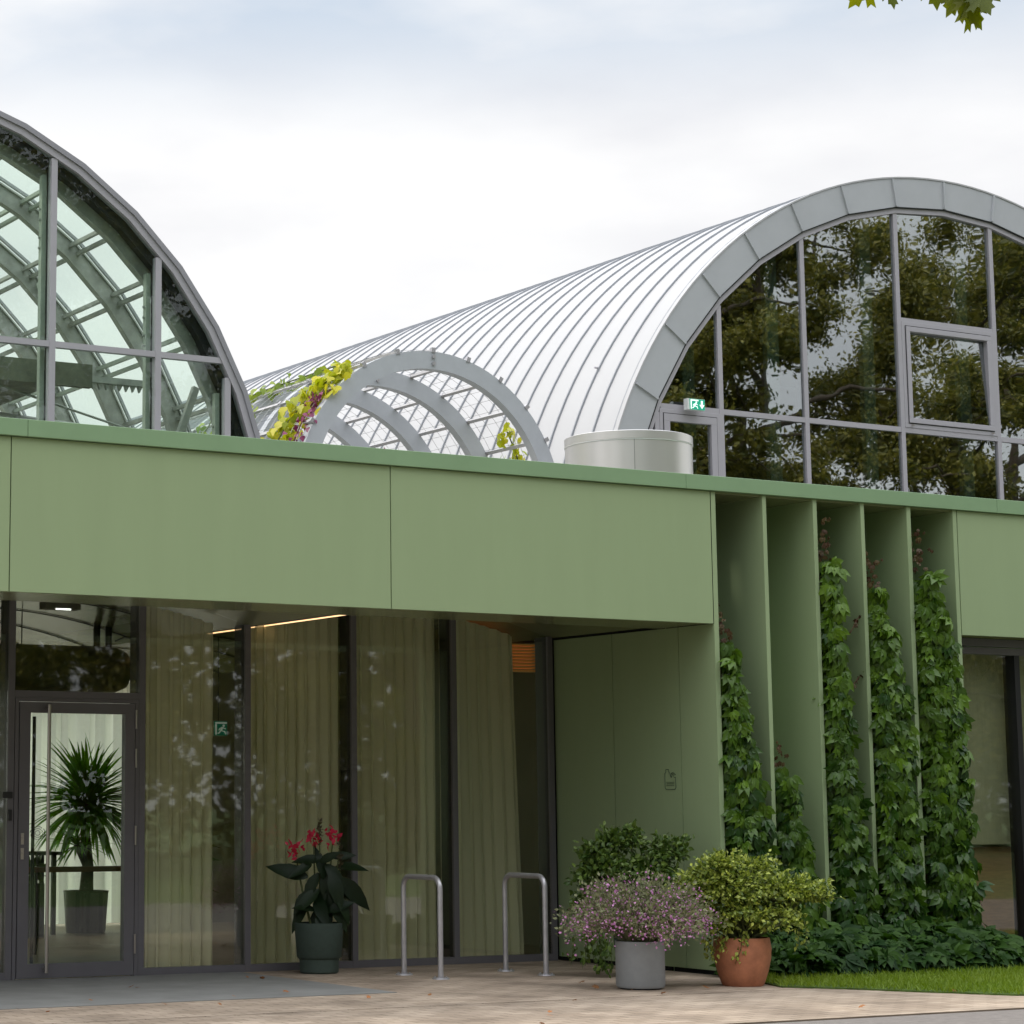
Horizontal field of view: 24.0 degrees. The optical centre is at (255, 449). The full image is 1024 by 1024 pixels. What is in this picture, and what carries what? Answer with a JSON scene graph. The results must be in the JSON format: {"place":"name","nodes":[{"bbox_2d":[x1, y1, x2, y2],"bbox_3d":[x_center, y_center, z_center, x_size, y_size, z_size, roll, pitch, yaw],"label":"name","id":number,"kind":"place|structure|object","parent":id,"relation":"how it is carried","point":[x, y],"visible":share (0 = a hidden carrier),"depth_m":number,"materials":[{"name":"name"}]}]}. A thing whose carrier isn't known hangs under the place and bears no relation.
{"place":"outdoors","nodes":[
{"label":"outdoors","id":0,"kind":"place"},
{"bbox_2d":[28,853,45,938],"bbox_3d":[-2.704,5.172,27.641,0.588,0.968,0.570,5,-10,-28],"label":"chair","id":1,"kind":"object","parent":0,"point":[40,903],"visible":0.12,"depth_m":27.49,"materials":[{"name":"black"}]},
{"bbox_2d":[49,923,119,925],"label":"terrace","id":2,"kind":"structure","parent":0,"point":[64,924],"depth_m":30.84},
{"bbox_2d":[0,972,396,1009],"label":"entrance slab","id":3,"kind":"structure","parent":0,"point":[67,992],"depth_m":19.68,"materials":[{"name":"grey concrete"}]},
{"bbox_2d":[212,844,219,891],"bbox_3d":[-0.845,4.377,24.185,0.799,1.515,0.700,-7,-11,40],"label":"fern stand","id":4,"kind":"object","parent":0,"point":[214,859],"depth_m":24.21,"materials":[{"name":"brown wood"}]},
{"bbox_2d":[0,960,809,1023],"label":"forecourt","id":5,"kind":"structure","parent":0,"point":[478,983],"depth_m":19.53,"materials":[{"name":"grey concrete"}]},
{"bbox_2d":[265,818,369,973],"bbox_3d":[0.554,4.078,21.809,0.456,1.402,0.875,20,-22,-66],"label":"potted canna","id":6,"kind":"object","parent":5,"relation":"on","point":[319,937],"visible":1,"depth_m":21.72,"materials":[{"name":"plant"}]},
{"bbox_2d":[396,874,449,979],"bbox_3d":[1.481,4.247,21.252,0.156,0.901,0.766,5,-10,-28],"label":"bike stand","id":7,"kind":"object","parent":5,"relation":"on","point":[437,880],"visible":1,"depth_m":21.24,"materials":[{"name":"silver metal"}]},
{"bbox_2d":[498,872,554,975],"bbox_3d":[2.457,4.319,21.733,0.156,0.901,0.796,5,-10,-28],"label":"bike stand","id":8,"kind":"object","parent":5,"relation":"on","point":[540,877],"visible":1,"depth_m":21.69,"materials":[{"name":"silver metal"}]},
{"bbox_2d":[562,819,696,977],"bbox_3d":[3.375,4.001,21.264,1.287,1.404,0.661,1,-9,-5],"label":"potted dark shrub","id":9,"kind":"object","parent":5,"relation":"on","point":[596,856],"visible":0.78,"depth_m":21.26,"materials":[{"name":"green plant"}]},
{"bbox_2d":[550,861,727,989],"bbox_3d":[3.231,3.975,19.915,1.498,1.043,1.494,5,-10,-28],"label":"potted gaura","id":10,"kind":"object","parent":5,"relation":"on","point":[640,926],"visible":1,"depth_m":19.70,"materials":[{"name":"pink"}]},
{"bbox_2d":[664,845,845,986],"bbox_3d":[4.273,3.964,20.283,1.575,1.175,0.924,1,-9,-7],"label":"potted golden shrub","id":11,"kind":"object","parent":5,"relation":"on","point":[738,885],"visible":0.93,"depth_m":20.12,"materials":[{"name":"green plant"}]},
{"bbox_2d":[0,0,1023,425],"label":"sky","id":12,"kind":"structure","parent":0,"point":[326,176],"materials":[{"name":"white"}]},
{"bbox_2d":[62,989,1023,1023],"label":"pavement","id":13,"kind":"structure","parent":0,"point":[772,1006],"depth_m":17.71,"materials":[{"name":"beige concrete"}]},
{"bbox_2d":[763,1009,1023,1023],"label":"road","id":14,"kind":"structure","parent":0,"point":[1003,1017],"depth_m":17.09,"materials":[{"name":"grey asphalt"}]},
{"bbox_2d":[765,963,1023,995],"bbox_3d":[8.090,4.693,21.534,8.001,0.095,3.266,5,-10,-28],"label":"grass","id":15,"kind":"structure","parent":0,"point":[975,980],"depth_m":20.14,"materials":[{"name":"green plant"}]},
{"bbox_3d":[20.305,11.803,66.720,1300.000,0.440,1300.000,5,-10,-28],"label":"ground","id":16,"kind":"structure","parent":0,"visible":0},
{"bbox_2d":[0,417,1023,979],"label":"entrance building","id":17,"kind":"structure","parent":16,"relation":"on","point":[616,585],"depth_m":21.91,"materials":[{"name":"green painted metal"},{"name":"glass"}]},
{"bbox_2d":[29,851,61,934],"bbox_3d":[-2.999,5.253,28.188,1.300,0.970,0.500,5,-10,-28],"label":"bench table","id":18,"kind":"object","parent":17,"relation":"on","point":[53,854],"visible":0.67,"depth_m":28.28,"materials":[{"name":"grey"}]},
{"bbox_2d":[39,602,80,610],"bbox_3d":[-1.885,1.502,22.895,0.370,0.082,0.153,5,-10,-28],"label":"ceiling light","id":19,"kind":"object","parent":17,"relation":"attached to","point":[59,606],"visible":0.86,"depth_m":22.83,"materials":[{"name":"grey"}]},
{"bbox_2d":[0,609,129,692],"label":"air duct","id":20,"kind":"object","parent":17,"relation":"hanging from","point":[95,667],"visible":0.77,"depth_m":23.74,"materials":[{"name":"black"}]},
{"bbox_2d":[19,682,129,924],"bbox_3d":[-2.276,4.495,30.419,2.626,3.070,0.118,5,-10,-28],"label":"curtain","id":21,"kind":"object","parent":17,"relation":"hanging from","point":[104,731],"visible":0.18,"depth_m":30.43,"materials":[{"name":"white fabric"}]},
{"bbox_2d":[29,866,120,954],"bbox_3d":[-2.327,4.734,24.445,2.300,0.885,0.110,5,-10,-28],"label":"table","id":22,"kind":"object","parent":17,"relation":"on","point":[99,869],"visible":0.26,"depth_m":24.56,"materials":[{"name":"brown wood"}]},
{"bbox_2d":[29,736,121,933],"bbox_3d":[-2.042,4.628,28.871,1.806,2.408,1.759,5,-10,-28],"label":"potted yucca","id":23,"kind":"object","parent":17,"relation":"on","point":[86,800],"visible":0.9,"depth_m":28.68,"materials":[{"name":"green plant"}]},
{"bbox_2d":[0,111,259,437],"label":"greenhouse","id":24,"kind":"object","parent":17,"relation":"on","point":[104,210],"visible":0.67,"depth_m":22.52,"materials":[{"name":"silver metal"}]},
{"bbox_2d":[144,606,212,966],"bbox_3d":[-0.780,3.103,22.081,0.839,3.351,0.118,5,-10,-28],"label":"curtain","id":25,"kind":"object","parent":17,"relation":"hanging from","point":[178,804],"visible":0.74,"depth_m":22.10,"materials":[{"name":"beige fabric"}]},
{"bbox_2d":[213,638,226,735],"bbox_3d":[-0.428,2.683,26.966,0.200,1.110,0.078,5,-10,-28],"label":"exit sign","id":26,"kind":"object","parent":17,"relation":"hanging from","point":[219,728],"visible":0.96,"depth_m":26.88,"materials":[{"name":"green plastic"}]},
{"bbox_2d":[0,600,557,980],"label":"glass front","id":27,"kind":"object","parent":17,"relation":"attached to","point":[15,725],"visible":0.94,"depth_m":21.88,"materials":[{"name":"black"}]},
{"bbox_2d":[11,697,139,979],"bbox_3d":[-1.616,3.460,21.254,1.218,2.460,0.266,5,-10,-28],"label":"door","id":28,"kind":"structure","parent":27,"relation":"in","point":[129,710],"depth_m":21.16,"materials":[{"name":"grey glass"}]},
{"bbox_2d":[213,615,344,633],"bbox_3d":[-0.181,1.746,23.232,0.030,0.027,4.520,5,-10,-28],"label":"linear light","id":29,"kind":"object","parent":17,"relation":"attached to","point":[283,622],"depth_m":22.33,"materials":[{"name":"grey plastic"}]},
{"bbox_2d":[251,616,339,963],"bbox_3d":[0.304,3.187,22.659,1.123,3.356,0.124,5,-10,-28],"label":"curtain","id":30,"kind":"object","parent":17,"relation":"hanging from","point":[294,734],"visible":0.67,"depth_m":22.70,"materials":[{"name":"beige fabric"}]},
{"bbox_2d":[161,347,553,462],"bbox_3d":[0.529,0.266,26.257,3.224,1.939,5.332,5,-10,-28],"label":"arched pergola","id":31,"kind":"object","parent":17,"relation":"on","point":[378,371],"visible":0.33,"depth_m":24.86,"materials":[{"name":"silver metal"}]},
{"bbox_2d":[196,362,340,433],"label":"climbing vine","id":32,"kind":"object","parent":31,"relation":"attached to","point":[301,378],"visible":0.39,"depth_m":25.30,"materials":[{"name":"green plant"}]},
{"bbox_2d":[260,360,352,440],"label":"climbing vine","id":33,"kind":"object","parent":31,"relation":"attached to","point":[341,372],"visible":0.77,"depth_m":23.65,"materials":[{"name":"yellow"}]},
{"bbox_2d":[282,389,330,441],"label":"climbing vine","id":34,"kind":"object","parent":31,"relation":"attached to","point":[313,408],"visible":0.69,"depth_m":23.42,"materials":[{"name":"plant"}]},
{"bbox_2d":[496,422,526,459],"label":"climbing vine","id":35,"kind":"object","parent":31,"relation":"attached to","point":[502,442],"visible":0.4,"depth_m":25.18,"materials":[{"name":"yellow"}]},
{"bbox_2d":[356,616,436,959],"bbox_3d":[1.304,3.250,23.194,1.089,3.390,0.123,5,-10,-28],"label":"curtain","id":36,"kind":"object","parent":17,"relation":"hanging from","point":[396,752],"visible":0.75,"depth_m":23.23,"materials":[{"name":"beige fabric"}]},
{"bbox_2d":[439,620,523,955],"bbox_3d":[2.249,3.342,23.697,0.948,3.358,0.090,5,-10,-28],"label":"curtain","id":37,"kind":"object","parent":17,"relation":"hanging from","point":[489,843],"visible":0.77,"depth_m":23.72,"materials":[{"name":"beige fabric"}]},
{"bbox_2d":[512,641,534,671],"bbox_3d":[2.493,2.088,25.188,1.070,0.500,0.120,5,-10,-28],"label":"pendant lamp","id":38,"kind":"object","parent":17,"relation":"hanging from","point":[517,650],"visible":0.18,"depth_m":25.31,"materials":[{"name":"orange wood"}]},
{"bbox_2d":[564,429,692,473],"bbox_3d":[3.691,0.380,23.524,1.264,0.984,1.264,5,-10,-28],"label":"roof vent","id":39,"kind":"object","parent":17,"relation":"on","point":[656,450],"visible":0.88,"depth_m":23.02,"materials":[{"name":"white metal"}]},
{"bbox_2d":[717,603,781,943],"bbox_3d":[4.441,3.110,21.742,0.640,3.430,0.485,5,-10,-28],"label":"wall creeper","id":40,"kind":"object","parent":17,"relation":"attached to","point":[747,810],"depth_m":21.62,"materials":[{"name":"green plant"}]},
{"bbox_2d":[774,741,830,934],"bbox_3d":[4.999,3.781,21.918,0.687,2.187,0.470,5,-10,-28],"label":"wall creeper","id":41,"kind":"object","parent":17,"relation":"attached to","point":[795,844],"depth_m":21.82,"materials":[{"name":"green plant"}]},
{"bbox_2d":[812,517,884,928],"bbox_3d":[5.513,2.789,22.381,0.656,4.304,0.489,5,-10,-28],"label":"wall creeper","id":42,"kind":"object","parent":17,"relation":"attached to","point":[854,876],"depth_m":22.19,"materials":[{"name":"green plant"}]},
{"bbox_2d":[842,615,862,689],"bbox_3d":[5.617,1.948,22.557,0.420,0.791,0.097,5,-10,-28],"label":"creeper tendril","id":43,"kind":"object","parent":42,"relation":"attached to","point":[855,624],"visible":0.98,"depth_m":22.61,"materials":[{"name":"green plant"}]},
{"bbox_2d":[863,551,932,928],"bbox_3d":[6.051,2.971,22.613,0.655,4.028,0.542,5,-10,-28],"label":"wall creeper","id":44,"kind":"object","parent":17,"relation":"attached to","point":[899,825],"depth_m":22.48,"materials":[{"name":"green plant"}]},
{"bbox_2d":[911,529,994,928],"bbox_3d":[6.625,2.898,22.933,0.793,4.255,0.514,5,-10,-28],"label":"wall creeper","id":45,"kind":"object","parent":17,"relation":"attached to","point":[954,891],"depth_m":22.80,"materials":[{"name":"green plant"}]},
{"bbox_2d":[962,638,1023,939],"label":"window","id":46,"kind":"structure","parent":17,"relation":"in","point":[993,678],"depth_m":23.79,"materials":[{"name":"black"}]},
{"bbox_2d":[127,177,1023,681],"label":"vaulted hall","id":47,"kind":"structure","parent":16,"relation":"on","point":[867,333],"depth_m":30.32,"materials":[{"name":"white metal"}]},
{"bbox_2d":[658,408,721,476],"bbox_3d":[5.003,0.554,27.373,0.876,2.022,0.076,5,-10,-28],"label":"roof door","id":48,"kind":"structure","parent":47,"relation":"in","point":[712,420],"depth_m":27.57,"materials":[{"name":"silver metal"}]},
{"bbox_2d":[684,398,704,411],"bbox_3d":[5.054,-0.520,27.423,0.250,0.130,0.078,5,-10,-28],"label":"exit sign","id":49,"kind":"object","parent":47,"relation":"attached to","point":[690,404],"visible":1,"depth_m":27.38,"materials":[{"name":"green plastic"}]},
{"bbox_2d":[901,321,997,435],"bbox_3d":[8.603,-0.877,29.540,1.531,1.323,0.093,5,-10,-28],"label":"opening window","id":50,"kind":"structure","parent":47,"relation":"in","point":[990,429],"depth_m":29.53,"materials":[{"name":"silver metal"}]},
{"bbox_2d":[709,916,1023,977],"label":"ground cover","id":51,"kind":"object","parent":16,"relation":"on","point":[841,948],"visible":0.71,"depth_m":21.48,"materials":[{"name":"green plant"}]},
{"bbox_2d":[848,0,1000,32],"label":"maple tree","id":52,"kind":"object","parent":16,"relation":"on","point":[969,12],"visible":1,"depth_m":8.50,"materials":[{"name":"green plant"}]}
]}

